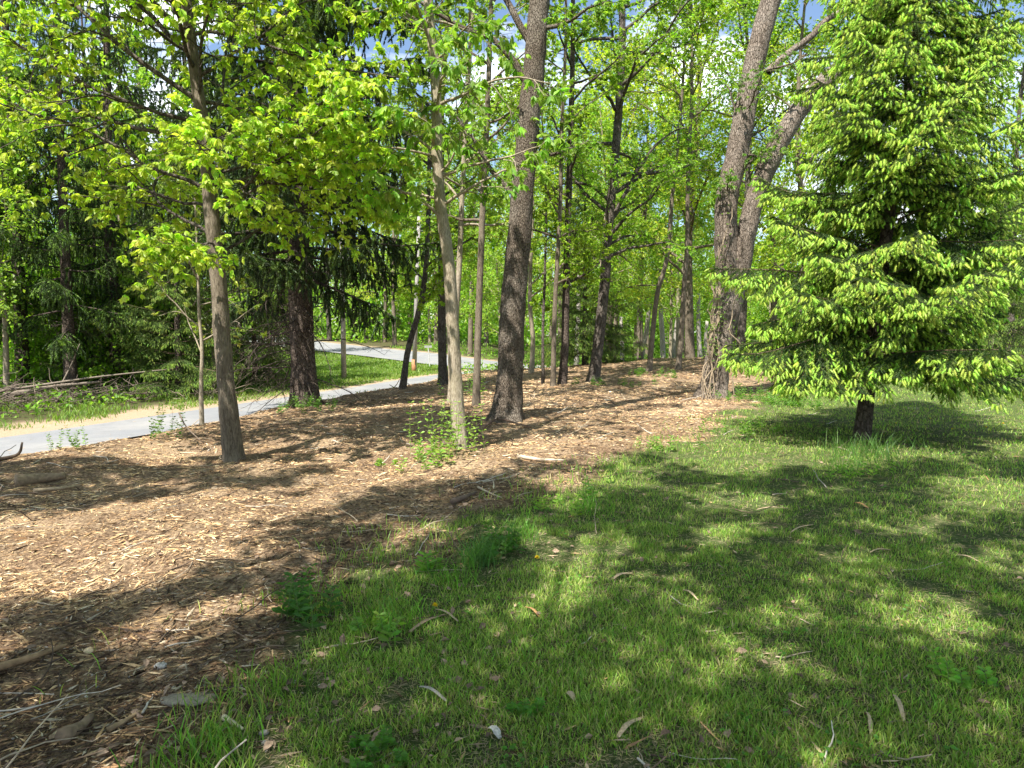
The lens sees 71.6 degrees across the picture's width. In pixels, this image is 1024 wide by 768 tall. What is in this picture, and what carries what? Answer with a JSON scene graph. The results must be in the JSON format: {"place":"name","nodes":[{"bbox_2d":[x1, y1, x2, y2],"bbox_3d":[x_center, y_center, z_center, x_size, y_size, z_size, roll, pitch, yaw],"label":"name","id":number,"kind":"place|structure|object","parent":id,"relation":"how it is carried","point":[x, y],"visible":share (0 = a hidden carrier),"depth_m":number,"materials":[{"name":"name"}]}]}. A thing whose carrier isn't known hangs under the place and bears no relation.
{"place":"outdoors","nodes":[
{"label":"outdoors","id":0,"kind":"place"},
{"bbox_2d":[0,347,466,430],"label":"verge grass","id":1,"kind":"structure","parent":0,"point":[360,369],"depth_m":28.45,"materials":[{"name":"plant"}]},
{"bbox_2d":[0,371,470,456],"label":"driveway","id":2,"kind":"structure","parent":0,"point":[39,442],"depth_m":15.88,"materials":[{"name":"asphalt"}]},
{"bbox_2d":[249,337,550,369],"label":"road","id":3,"kind":"structure","parent":0,"point":[422,357],"depth_m":52.31,"materials":[{"name":"asphalt"}]},
{"bbox_2d":[0,335,1023,767],"bbox_3d":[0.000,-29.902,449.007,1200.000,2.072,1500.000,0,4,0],"label":"ground","id":4,"kind":"structure","parent":0,"point":[106,571],"depth_m":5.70,"materials":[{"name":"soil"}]},
{"bbox_2d":[0,30,54,386],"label":"forest tree","id":5,"kind":"object","parent":4,"relation":"on","point":[12,199],"visible":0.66,"depth_m":21.04,"materials":[{"name":"green plant"}]},
{"bbox_2d":[0,643,67,670],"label":"fallen branch","id":6,"kind":"object","parent":4,"relation":"on","point":[4,665],"visible":0.98,"depth_m":3.35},
{"bbox_2d":[14,473,65,486],"bbox_3d":[-5.492,1.104,8.275,0.506,0.172,0.175,-3,5,-39],"label":"log","id":7,"kind":"object","parent":4,"relation":"on","point":[20,480],"visible":0.99,"depth_m":8.22,"materials":[{"name":"wood"}]},
{"bbox_2d":[0,0,118,384],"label":"grove spruce","id":8,"kind":"object","parent":4,"relation":"on","point":[34,303],"visible":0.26,"depth_m":23.57,"materials":[{"name":"green plant"}]},
{"bbox_2d":[0,0,129,273],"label":"forest tree","id":9,"kind":"object","parent":4,"relation":"on","point":[33,17],"visible":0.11,"depth_m":26.12,"materials":[{"name":"green plant"}]},
{"bbox_2d":[10,258,125,385],"bbox_3d":[-16.174,-2.081,26.625,5.189,5.442,7.050,1,4,20],"label":"shrub","id":10,"kind":"object","parent":4,"relation":"on","point":[38,363],"visible":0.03,"depth_m":24.00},
{"bbox_2d":[0,0,136,392],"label":"grove spruce","id":11,"kind":"object","parent":4,"relation":"on","point":[65,340],"visible":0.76,"depth_m":21.99,"materials":[{"name":"green plant"}]},
{"bbox_2d":[1,283,140,386],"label":"shrub","id":12,"kind":"object","parent":4,"relation":"on","point":[87,355],"visible":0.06,"depth_m":24.15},
{"bbox_2d":[54,713,94,744],"bbox_3d":[-1.723,1.355,2.824,0.070,0.091,0.223,0,4,0],"label":"rock","id":13,"kind":"object","parent":4,"relation":"on","point":[68,731],"visible":0.96,"depth_m":2.74,"materials":[{"name":"stone"}]},
{"bbox_2d":[30,0,119,277],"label":"grove spruce","id":14,"kind":"object","parent":4,"relation":"on","point":[86,21],"visible":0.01,"depth_m":34.87,"materials":[{"name":"green plant"}]},
{"bbox_2d":[0,257,150,385],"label":"shrub","id":15,"kind":"object","parent":4,"relation":"on","point":[108,353],"visible":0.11,"depth_m":24.30,"materials":[{"name":"plant"}]},
{"bbox_2d":[0,366,185,415],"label":"brush heap","id":16,"kind":"object","parent":4,"relation":"on","point":[23,398],"visible":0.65,"depth_m":20.61,"materials":[{"name":"wood"}]},
{"bbox_2d":[1,368,173,391],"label":"cut branch","id":17,"kind":"object","parent":16,"relation":"on","point":[44,384],"visible":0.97,"depth_m":21.02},
{"bbox_2d":[0,258,188,380],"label":"shrub","id":18,"kind":"object","parent":4,"relation":"on","point":[47,328],"visible":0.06,"depth_m":24.04,"materials":[{"name":"plant"}]},
{"bbox_2d":[32,185,160,366],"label":"spruce","id":19,"kind":"object","parent":4,"relation":"on","point":[94,244],"visible":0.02,"depth_m":26.37,"materials":[{"name":"green plant"}]},
{"bbox_2d":[52,17,171,281],"bbox_3d":[-15.998,-7.179,28.802,4.404,14.656,4.561,-2,4,-22],"label":"forest tree","id":20,"kind":"object","parent":4,"relation":"on","point":[141,77],"visible":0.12,"depth_m":28.13,"materials":[{"name":"green plant"}]},
{"bbox_2d":[19,0,208,386],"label":"grove spruce","id":21,"kind":"object","parent":4,"relation":"on","point":[107,134],"visible":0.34,"depth_m":24.20,"materials":[{"name":"green plant"}]},
{"bbox_2d":[95,7,187,295],"bbox_3d":[-16.516,-8.704,32.531,5.505,18.964,5.744,2,5,31],"label":"grove spruce","id":22,"kind":"object","parent":4,"relation":"on","point":[153,74],"visible":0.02,"depth_m":32.11,"materials":[{"name":"green plant"}]},
{"bbox_2d":[86,132,244,399],"bbox_3d":[-11.581,-3.934,23.715,4.713,9.335,5.184,-2,5,-32],"label":"spruce","id":23,"kind":"object","parent":4,"relation":"on","point":[179,364],"visible":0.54,"depth_m":23.36,"materials":[{"name":"green plant"}]},
{"bbox_2d":[148,396,186,439],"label":"weed","id":24,"kind":"object","parent":4,"relation":"on","point":[157,428],"visible":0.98,"depth_m":11.74,"materials":[{"name":"green plant"}]},
{"bbox_2d":[159,692,215,706],"bbox_3d":[-1.403,1.363,3.069,0.242,0.032,0.129,0,4,-6],"label":"stone","id":25,"kind":"object","parent":4,"relation":"on","point":[170,700],"visible":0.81,"depth_m":3.05,"materials":[{"name":"stone"}]},
{"bbox_2d":[108,692,269,767],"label":"grass tuft","id":26,"kind":"object","parent":4,"relation":"on","point":[196,756],"visible":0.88,"depth_m":2.72,"materials":[{"name":"plant"}]},
{"bbox_2d":[122,179,267,424],"bbox_3d":[-5.732,-1.452,13.008,2.306,4.681,1.760,0,4,0],"label":"sapling","id":27,"kind":"object","parent":4,"relation":"on","point":[199,326],"visible":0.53,"depth_m":13.23,"materials":[{"name":"green plant"}]},
{"bbox_2d":[130,4,262,377],"bbox_3d":[-13.178,-8.162,29.301,5.457,18.016,5.230,0,4,-6],"label":"grove spruce","id":28,"kind":"object","parent":4,"relation":"on","point":[168,87],"visible":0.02,"depth_m":28.95,"materials":[{"name":"green plant"}]},
{"bbox_2d":[169,70,275,391],"bbox_3d":[-10.100,-5.256,24.771,3.649,11.592,3.523,2,4,26],"label":"forest tree","id":29,"kind":"object","parent":4,"relation":"on","point":[182,96],"visible":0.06,"depth_m":24.47,"materials":[{"name":"green plant"}]},
{"bbox_2d":[0,0,456,462],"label":"buckeye tree","id":30,"kind":"object","parent":4,"relation":"on","point":[323,150],"visible":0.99,"depth_m":9.03,"materials":[{"name":"green plant"}]},
{"bbox_2d":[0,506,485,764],"bbox_3d":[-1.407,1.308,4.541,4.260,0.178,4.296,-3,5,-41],"label":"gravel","id":31,"kind":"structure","parent":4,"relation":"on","point":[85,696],"depth_m":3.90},
{"bbox_2d":[195,192,315,388],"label":"spruce","id":32,"kind":"object","parent":4,"relation":"on","point":[267,360],"visible":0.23,"depth_m":28.31,"materials":[{"name":"green plant"}]},
{"bbox_2d":[102,0,440,415],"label":"old spruce","id":33,"kind":"object","parent":4,"relation":"on","point":[303,277],"visible":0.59,"depth_m":16.42,"materials":[{"name":"green plant"}]},
{"bbox_2d":[222,639,336,703],"bbox_3d":[-1.046,1.305,3.237,0.519,0.164,0.435,0,4,0],"label":"grass tuft","id":34,"kind":"object","parent":4,"relation":"on","point":[291,692],"visible":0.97,"depth_m":3.20,"materials":[{"name":"plant"}]},
{"bbox_2d":[271,563,342,633],"bbox_3d":[-1.129,1.182,3.984,0.358,0.304,0.480,-4,5,-44],"label":"weed","id":35,"kind":"object","parent":4,"relation":"on","point":[298,603],"visible":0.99,"depth_m":3.96,"materials":[{"name":"green plant"}]},
{"bbox_2d":[276,392,337,413],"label":"weed","id":36,"kind":"object","parent":4,"relation":"on","point":[297,404],"visible":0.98,"depth_m":16.41,"materials":[{"name":"green plant"}]},
{"bbox_2d":[340,221,346,378],"bbox_3d":[-7.674,-4.230,32.150,0.235,8.800,0.235,0,4,0],"label":"utility pole","id":37,"kind":"object","parent":4,"relation":"on","point":[343,351],"visible":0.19,"depth_m":32.25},
{"bbox_2d":[349,611,406,644],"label":"weed","id":38,"kind":"object","parent":4,"relation":"on","point":[380,628],"visible":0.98,"depth_m":3.76,"materials":[{"name":"green plant"}]},
{"bbox_2d":[348,724,407,767],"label":"weed","id":39,"kind":"object","parent":4,"relation":"on","point":[375,746],"visible":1,"depth_m":2.69,"materials":[{"name":"green plant"}]},
{"bbox_2d":[346,171,419,341],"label":"forest tree","id":40,"kind":"object","parent":4,"relation":"on","point":[385,307],"visible":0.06,"depth_m":67.55,"materials":[{"name":"green plant"}]},
{"bbox_2d":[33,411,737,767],"bbox_3d":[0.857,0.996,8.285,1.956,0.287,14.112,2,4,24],"label":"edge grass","id":41,"kind":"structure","parent":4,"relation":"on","point":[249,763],"depth_m":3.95,"materials":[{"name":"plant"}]},
{"bbox_2d":[366,84,424,345],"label":"forest tree","id":42,"kind":"object","parent":4,"relation":"on","point":[394,337],"visible":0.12,"depth_m":61.51,"materials":[{"name":"green plant"}]},
{"bbox_2d":[354,582,440,646],"bbox_3d":[-0.583,1.251,3.916,0.448,0.186,0.625,-4,6,-45],"label":"grass tuft","id":43,"kind":"object","parent":4,"relation":"on","point":[409,614],"visible":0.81,"depth_m":3.94,"materials":[{"name":"plant"}]},
{"bbox_2d":[412,216,420,370],"bbox_3d":[-5.253,-4.696,38.851,0.567,8.808,0.270,0,4,0],"label":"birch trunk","id":44,"kind":"object","parent":4,"relation":"on","point":[414,361],"visible":0.47,"depth_m":38.88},
{"bbox_2d":[349,0,498,389],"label":"woodland tree","id":45,"kind":"object","parent":4,"relation":"on","point":[432,294],"visible":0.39,"depth_m":20.84,"materials":[{"name":"green plant"}]},
{"bbox_2d":[395,439,454,470],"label":"weed","id":46,"kind":"object","parent":4,"relation":"on","point":[432,456],"visible":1,"depth_m":8.63,"materials":[{"name":"green plant"}]},
{"bbox_2d":[413,549,444,572],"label":"weed","id":47,"kind":"object","parent":4,"relation":"on","point":[431,564],"visible":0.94,"depth_m":4.76,"materials":[{"name":"green plant"}]},
{"bbox_2d":[395,112,465,346],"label":"forest tree","id":48,"kind":"object","parent":4,"relation":"on","point":[435,287],"visible":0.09,"depth_m":59.73,"materials":[{"name":"green plant"}]},
{"bbox_2d":[370,0,508,385],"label":"woodland tree","id":49,"kind":"object","parent":4,"relation":"on","point":[442,359],"visible":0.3,"depth_m":22.43,"materials":[{"name":"green plant"}]},
{"bbox_2d":[314,0,571,449],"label":"hickory tree","id":50,"kind":"object","parent":4,"relation":"on","point":[393,198],"visible":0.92,"depth_m":9.33,"materials":[{"name":"green plant"}]},
{"bbox_2d":[403,390,488,459],"bbox_3d":[-0.866,0.524,9.248,1.150,0.890,1.036,0,4,0],"label":"weed","id":51,"kind":"object","parent":4,"relation":"on","point":[450,436],"visible":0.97,"depth_m":9.17,"materials":[{"name":"green plant"}]},
{"bbox_2d":[413,549,480,590],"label":"grass tuft","id":52,"kind":"object","parent":4,"relation":"on","point":[457,572],"visible":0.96,"depth_m":4.55,"materials":[{"name":"plant"}]},
{"bbox_2d":[413,133,500,374],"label":"forest tree","id":53,"kind":"object","parent":4,"relation":"on","point":[470,263],"visible":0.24,"depth_m":29.54,"materials":[{"name":"green plant"}]},
{"bbox_2d":[430,44,501,356],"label":"forest tree","id":54,"kind":"object","parent":4,"relation":"on","point":[470,335],"visible":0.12,"depth_m":50.89,"materials":[{"name":"green plant"}]},
{"bbox_2d":[364,0,575,405],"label":"ash tree","id":55,"kind":"object","parent":4,"relation":"on","point":[476,397],"visible":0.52,"depth_m":15.72,"materials":[{"name":"green plant"}]},
{"bbox_2d":[453,527,515,573],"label":"grass tuft","id":56,"kind":"object","parent":4,"relation":"on","point":[478,554],"visible":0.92,"depth_m":4.87,"materials":[{"name":"plant"}]},
{"bbox_2d":[414,0,557,403],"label":"ash tree","id":57,"kind":"object","parent":4,"relation":"on","point":[461,198],"visible":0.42,"depth_m":16.16,"materials":[{"name":"green plant"}]},
{"bbox_2d":[0,375,989,767],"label":"twig litter","id":58,"kind":"object","parent":4,"relation":"on","point":[166,631],"visible":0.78,"depth_m":4.90,"materials":[{"name":"wood"}]},
{"bbox_2d":[479,521,524,565],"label":"weed","id":59,"kind":"object","parent":4,"relation":"on","point":[509,548],"visible":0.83,"depth_m":5.12,"materials":[{"name":"green plant"}]},
{"bbox_2d":[466,178,540,338],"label":"forest tree","id":60,"kind":"object","parent":4,"relation":"on","point":[487,273],"visible":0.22,"depth_m":37.09,"materials":[{"name":"green plant"}]},
{"bbox_2d":[386,0,629,422],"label":"oak tree","id":61,"kind":"object","parent":4,"relation":"on","point":[507,403],"visible":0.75,"depth_m":12.58,"materials":[{"name":"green plant"}]},
{"bbox_2d":[5,212,1017,356],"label":"woods","id":62,"kind":"object","parent":4,"relation":"on","point":[403,329],"visible":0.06,"depth_m":73.39,"materials":[{"name":"green plant"}]},
{"bbox_2d":[0,357,1023,767],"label":"mulch","id":63,"kind":"object","parent":4,"relation":"on","point":[62,711],"visible":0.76,"depth_m":4.97,"materials":[{"name":"wood"}]},
{"bbox_2d":[0,340,1023,420],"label":"undergrowth","id":64,"kind":"object","parent":4,"relation":"on","point":[65,394],"visible":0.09,"depth_m":23.86,"materials":[{"name":"plant"}]},
{"bbox_2d":[0,418,1023,767],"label":"leaf litter","id":65,"kind":"object","parent":4,"relation":"on","point":[376,708],"visible":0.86,"depth_m":3.31,"materials":[{"name":"plant"}]},
{"bbox_2d":[484,145,555,322],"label":"forest tree","id":66,"kind":"object","parent":4,"relation":"on","point":[539,244],"visible":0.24,"depth_m":32.95,"materials":[{"name":"green plant"}]},
{"bbox_2d":[493,510,547,546],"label":"grass tuft","id":67,"kind":"object","parent":4,"relation":"on","point":[525,527],"visible":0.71,"depth_m":5.50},
{"bbox_2d":[489,82,557,305],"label":"forest tree","id":68,"kind":"object","parent":4,"relation":"on","point":[540,223],"visible":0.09,"depth_m":44.92,"materials":[{"name":"green plant"}]},
{"bbox_2d":[506,697,545,716],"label":"weed","id":69,"kind":"object","parent":4,"relation":"on","point":[520,707],"visible":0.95,"depth_m":3.02,"materials":[{"name":"green plant"}]},
{"bbox_2d":[479,0,584,372],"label":"woodland tree","id":70,"kind":"object","parent":4,"relation":"on","point":[530,314],"visible":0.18,"depth_m":27.89,"materials":[{"name":"green plant"}]},
{"bbox_2d":[529,12,564,383],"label":"woodland tree","id":71,"kind":"object","parent":4,"relation":"on","point":[541,299],"visible":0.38,"depth_m":22.76,"materials":[{"name":"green plant"}]},
{"bbox_2d":[532,164,564,354],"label":"forest tree","id":72,"kind":"object","parent":4,"relation":"on","point":[547,299],"visible":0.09,"depth_m":64.44,"materials":[{"name":"green plant"}]},
{"bbox_2d":[524,493,583,516],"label":"weed","id":73,"kind":"object","parent":4,"relation":"on","point":[554,499],"visible":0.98,"depth_m":6.44,"materials":[{"name":"green plant"}]},
{"bbox_2d":[499,0,623,386],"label":"woodland tree","id":74,"kind":"object","parent":4,"relation":"on","point":[605,229],"visible":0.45,"depth_m":21.45,"materials":[{"name":"green plant"}]},
{"bbox_2d":[532,61,601,363],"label":"forest tree","id":75,"kind":"object","parent":4,"relation":"on","point":[558,120],"visible":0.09,"depth_m":47.06,"materials":[{"name":"green plant"}]},
{"bbox_2d":[487,0,653,383],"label":"woodland tree","id":76,"kind":"object","parent":4,"relation":"on","point":[564,353],"visible":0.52,"depth_m":21.97,"materials":[{"name":"green plant"}]},
{"bbox_2d":[526,152,648,366],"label":"spruce","id":77,"kind":"object","parent":4,"relation":"on","point":[585,328],"visible":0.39,"depth_m":32.10,"materials":[{"name":"green plant"}]},
{"bbox_2d":[557,486,623,517],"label":"grass tuft","id":78,"kind":"object","parent":4,"relation":"on","point":[589,505],"visible":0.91,"depth_m":6.40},
{"bbox_2d":[536,21,684,361],"bbox_3d":[5.080,-9.447,36.863,8.331,18.132,7.952,1,4,12],"label":"forest tree","id":79,"kind":"object","parent":4,"relation":"on","point":[588,57],"visible":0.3,"depth_m":35.28,"materials":[{"name":"green plant"}]},
{"bbox_2d":[576,164,646,356],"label":"forest tree","id":80,"kind":"object","parent":4,"relation":"on","point":[632,320],"visible":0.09,"depth_m":45.35,"materials":[{"name":"green plant"}]},
{"bbox_2d":[573,77,650,313],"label":"forest tree","id":81,"kind":"object","parent":4,"relation":"on","point":[606,127],"visible":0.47,"depth_m":30.11,"materials":[{"name":"green plant"}]},
{"bbox_2d":[534,0,724,381],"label":"dark forked tree","id":82,"kind":"object","parent":4,"relation":"on","point":[610,210],"visible":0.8,"depth_m":23.45,"materials":[{"name":"green plant"}]},
{"bbox_2d":[250,414,1023,767],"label":"bark flakes","id":83,"kind":"object","parent":4,"relation":"on","point":[346,760],"visible":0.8,"depth_m":3.03,"materials":[{"name":"wood"}]},
{"bbox_2d":[579,0,722,359],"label":"forest tree","id":84,"kind":"object","parent":4,"relation":"on","point":[640,322],"visible":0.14,"depth_m":40.26,"materials":[{"name":"green plant"}]},
{"bbox_2d":[604,0,723,370],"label":"woodland tree","id":85,"kind":"object","parent":4,"relation":"on","point":[649,365],"visible":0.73,"depth_m":26.05,"materials":[{"name":"green plant"}]},
{"bbox_2d":[623,110,707,357],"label":"forest tree","id":86,"kind":"object","parent":4,"relation":"on","point":[672,292],"visible":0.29,"depth_m":37.34,"materials":[{"name":"green plant"}]},
{"bbox_2d":[643,83,715,357],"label":"forest tree","id":87,"kind":"object","parent":4,"relation":"on","point":[699,273],"visible":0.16,"depth_m":44.26,"materials":[{"name":"green plant"}]},
{"bbox_2d":[601,0,777,357],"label":"forest tree","id":88,"kind":"object","parent":4,"relation":"on","point":[689,336],"visible":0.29,"depth_m":31.43,"materials":[{"name":"green plant"}]},
{"bbox_2d":[658,0,746,368],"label":"woodland tree","id":89,"kind":"object","parent":4,"relation":"on","point":[692,74],"visible":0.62,"depth_m":25.84,"materials":[{"name":"green plant"}]},
{"bbox_2d":[383,418,1023,767],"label":"clover","id":90,"kind":"object","parent":4,"relation":"on","point":[513,747],"visible":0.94,"depth_m":3.73,"materials":[{"name":"green plant"}]},
{"bbox_2d":[695,179,761,329],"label":"forest tree","id":91,"kind":"object","parent":4,"relation":"on","point":[708,239],"visible":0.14,"depth_m":46.23,"materials":[{"name":"green plant"}]},
{"bbox_2d":[697,413,781,434],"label":"weed","id":92,"kind":"object","parent":4,"relation":"on","point":[747,430],"visible":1,"depth_m":11.54,"materials":[{"name":"green plant"}]},
{"bbox_2d":[654,0,839,350],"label":"forest tree","id":93,"kind":"object","parent":4,"relation":"on","point":[751,6],"visible":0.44,"depth_m":29.13,"materials":[{"name":"green plant"}]},
{"bbox_2d":[709,382,795,400],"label":"weed","id":94,"kind":"object","parent":4,"relation":"on","point":[737,391],"visible":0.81,"depth_m":17.45,"materials":[{"name":"green plant"}]},
{"bbox_2d":[679,18,837,340],"bbox_3d":[13.393,-9.541,35.195,7.574,18.434,7.229,-3,5,-38],"label":"forest tree","id":95,"kind":"object","parent":4,"relation":"on","point":[773,305],"visible":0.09,"depth_m":35.64,"materials":[{"name":"green plant"}]},
{"bbox_2d":[734,392,821,408],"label":"weed","id":96,"kind":"object","parent":4,"relation":"on","point":[788,402],"visible":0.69,"depth_m":15.92,"materials":[{"name":"green plant"}]},
{"bbox_2d":[724,0,863,313],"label":"forest tree","id":97,"kind":"object","parent":4,"relation":"on","point":[798,146],"visible":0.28,"depth_m":27.28,"materials":[{"name":"green plant"}]},
{"bbox_2d":[693,0,896,398],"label":"maple tree","id":98,"kind":"object","parent":4,"relation":"on","point":[740,241],"visible":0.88,"depth_m":17.82,"materials":[{"name":"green plant"}]},
{"bbox_2d":[699,183,742,398],"bbox_3d":[5.286,-2.380,17.806,1.236,5.560,0.755,0,4,0],"label":"vine","id":99,"kind":"object","parent":98,"relation":"attached to","point":[712,322],"visible":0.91,"depth_m":17.83,"materials":[{"name":"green plant"}]},
{"bbox_2d":[813,440,906,480],"bbox_3d":[4.132,0.870,8.374,1.044,0.345,1.297,2,4,24],"label":"grass tuft","id":100,"kind":"object","parent":4,"relation":"on","point":[840,456],"visible":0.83,"depth_m":8.51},
{"bbox_2d":[825,456,897,479],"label":"weed","id":101,"kind":"object","parent":4,"relation":"on","point":[843,467],"visible":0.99,"depth_m":8.10,"materials":[{"name":"green plant"}]},
{"bbox_2d":[704,0,1023,440],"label":"young spruce","id":102,"kind":"object","parent":4,"relation":"on","point":[924,291],"visible":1,"depth_m":9.90,"materials":[{"name":"green plant"}]},
{"bbox_2d":[798,430,931,465],"bbox_3d":[4.686,0.761,9.485,1.615,0.386,1.716,2,4,23],"label":"grass tuft","id":103,"kind":"object","parent":4,"relation":"on","point":[876,448],"visible":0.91,"depth_m":9.35,"materials":[{"name":"plant"}]},
{"bbox_2d":[926,647,997,688],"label":"weed","id":104,"kind":"object","parent":4,"relation":"on","point":[955,676],"visible":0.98,"depth_m":3.22,"materials":[{"name":"green plant"}]},
{"bbox_2d":[937,0,1023,359],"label":"forest tree","id":105,"kind":"object","parent":4,"relation":"on","point":[1020,85],"visible":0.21,"depth_m":32.33,"materials":[{"name":"green plant"}]},
{"bbox_2d":[970,164,1023,375],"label":"spruce","id":106,"kind":"object","parent":4,"relation":"on","point":[1000,337],"visible":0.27,"depth_m":26.23,"materials":[{"name":"green plant"}]},
{"bbox_2d":[0,0,1023,335],"label":"sky","id":107,"kind":"structure","parent":0,"point":[814,10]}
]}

